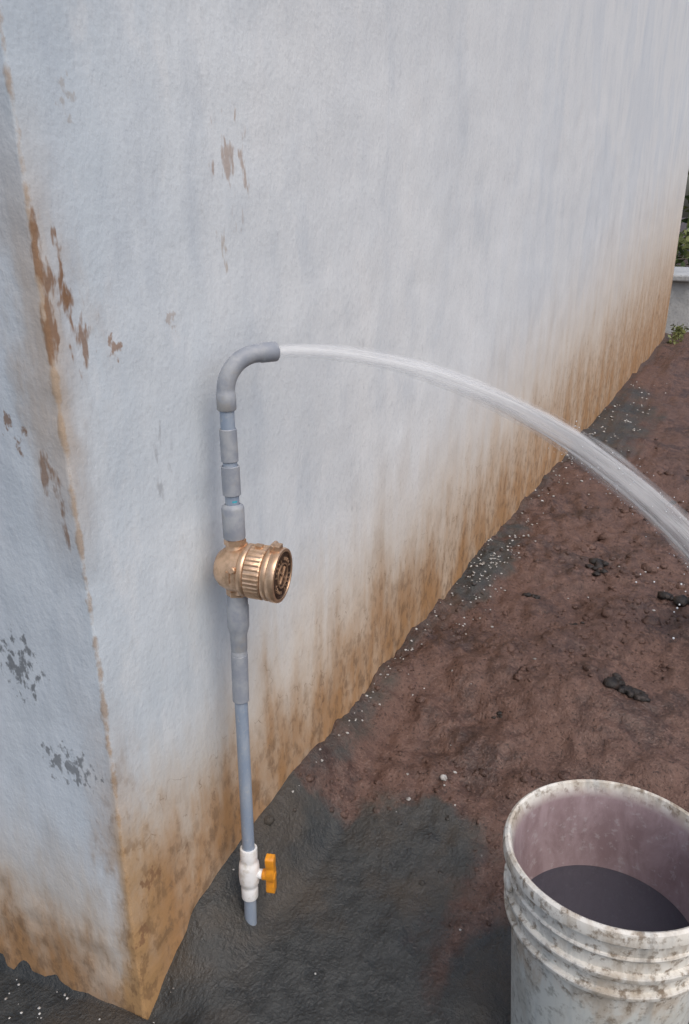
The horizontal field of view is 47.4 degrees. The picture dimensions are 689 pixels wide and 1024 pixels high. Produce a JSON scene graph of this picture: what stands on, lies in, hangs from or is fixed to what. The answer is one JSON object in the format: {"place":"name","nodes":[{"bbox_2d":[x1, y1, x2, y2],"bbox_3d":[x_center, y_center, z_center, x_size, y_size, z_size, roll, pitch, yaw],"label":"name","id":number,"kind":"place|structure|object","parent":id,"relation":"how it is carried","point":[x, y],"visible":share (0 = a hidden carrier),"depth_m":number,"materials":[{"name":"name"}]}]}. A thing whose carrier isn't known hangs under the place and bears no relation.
{"place":"outdoors","nodes":[
{"label":"outdoors","id":0,"kind":"place"},
{"bbox_2d":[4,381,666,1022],"bbox_3d":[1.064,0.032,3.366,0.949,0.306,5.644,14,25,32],"label":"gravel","id":1,"kind":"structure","parent":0,"point":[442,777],"depth_m":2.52,"materials":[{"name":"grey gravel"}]},
{"bbox_2d":[0,218,688,1023],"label":"ground","id":2,"kind":"structure","parent":0,"point":[374,944],"depth_m":1.76,"materials":[{"name":"soil"}]},
{"bbox_2d":[216,341,279,925],"bbox_3d":[-0.156,0.248,1.319,0.064,1.043,0.151,12,24,29],"label":"water pipe","id":3,"kind":"object","parent":2,"relation":"on","point":[237,363],"visible":0.98,"depth_m":1.22,"materials":[{"name":"grey plastic"}]},
{"bbox_2d":[213,538,292,602],"bbox_3d":[-0.150,0.089,1.240,0.115,0.102,0.088,6,22,16],"label":"water meter","id":4,"kind":"object","parent":3,"relation":"attached to","point":[244,568],"visible":0.99,"depth_m":1.21,"materials":[{"name":"brown metal"}]},
{"bbox_2d":[239,843,276,901],"bbox_3d":[-0.158,0.652,1.411,0.068,0.106,0.044,10,23,25],"label":"ball valve","id":5,"kind":"object","parent":3,"relation":"attached to","point":[252,873],"visible":1,"depth_m":1.40,"materials":[{"name":"white plastic"}]},
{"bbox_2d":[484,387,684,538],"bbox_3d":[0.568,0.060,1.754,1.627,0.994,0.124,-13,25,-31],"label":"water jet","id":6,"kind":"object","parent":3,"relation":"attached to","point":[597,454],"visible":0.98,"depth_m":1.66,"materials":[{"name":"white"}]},
{"bbox_2d":[0,0,688,1019],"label":"whitewashed wall","id":7,"kind":"structure","parent":2,"relation":"on","point":[408,236],"depth_m":1.35,"materials":[{"name":"paint"}]},
{"bbox_2d":[264,434,688,938],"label":"mud clods","id":8,"kind":"object","parent":2,"relation":"on","point":[606,613],"visible":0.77,"depth_m":2.22,"materials":[{"name":"soil"}]},
{"bbox_2d":[491,499,688,718],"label":"dark mud lumps","id":9,"kind":"object","parent":2,"relation":"on","point":[615,681],"visible":0.92,"depth_m":2.36,"materials":[{"name":"black soil"}]},
{"bbox_2d":[503,779,688,1023],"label":"plastic bucket","id":10,"kind":"object","parent":2,"relation":"on","point":[596,887],"visible":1,"depth_m":1.17,"materials":[{"name":"plastic"}]},
{"bbox_2d":[539,421,688,638],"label":"water droplets","id":11,"kind":"object","parent":2,"relation":"on","point":[632,513],"visible":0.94,"depth_m":1.85,"materials":[{"name":"white"}]},
{"bbox_2d":[665,267,688,333],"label":"concrete plinth","id":12,"kind":"structure","parent":2,"relation":"on","point":[678,312],"depth_m":7.73,"materials":[{"name":"grey concrete"}]},
{"bbox_2d":[675,221,688,266],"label":"hedge","id":13,"kind":"object","parent":12,"relation":"on","point":[681,248],"visible":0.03,"depth_m":9.66,"materials":[{"name":"green plant"}]},
{"bbox_2d":[667,324,688,343],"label":"weeds","id":14,"kind":"object","parent":2,"relation":"on","point":[680,332],"visible":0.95,"depth_m":7.41,"materials":[{"name":"green plant"}]},
{"bbox_2d":[679,171,688,244],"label":"distant trees","id":15,"kind":"object","parent":2,"relation":"on","point":[685,220],"depth_m":22.49,"materials":[{"name":"green plant"}]},
{"bbox_2d":[682,170,688,217],"label":"sky","id":16,"kind":"structure","parent":0,"point":[684,214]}
]}

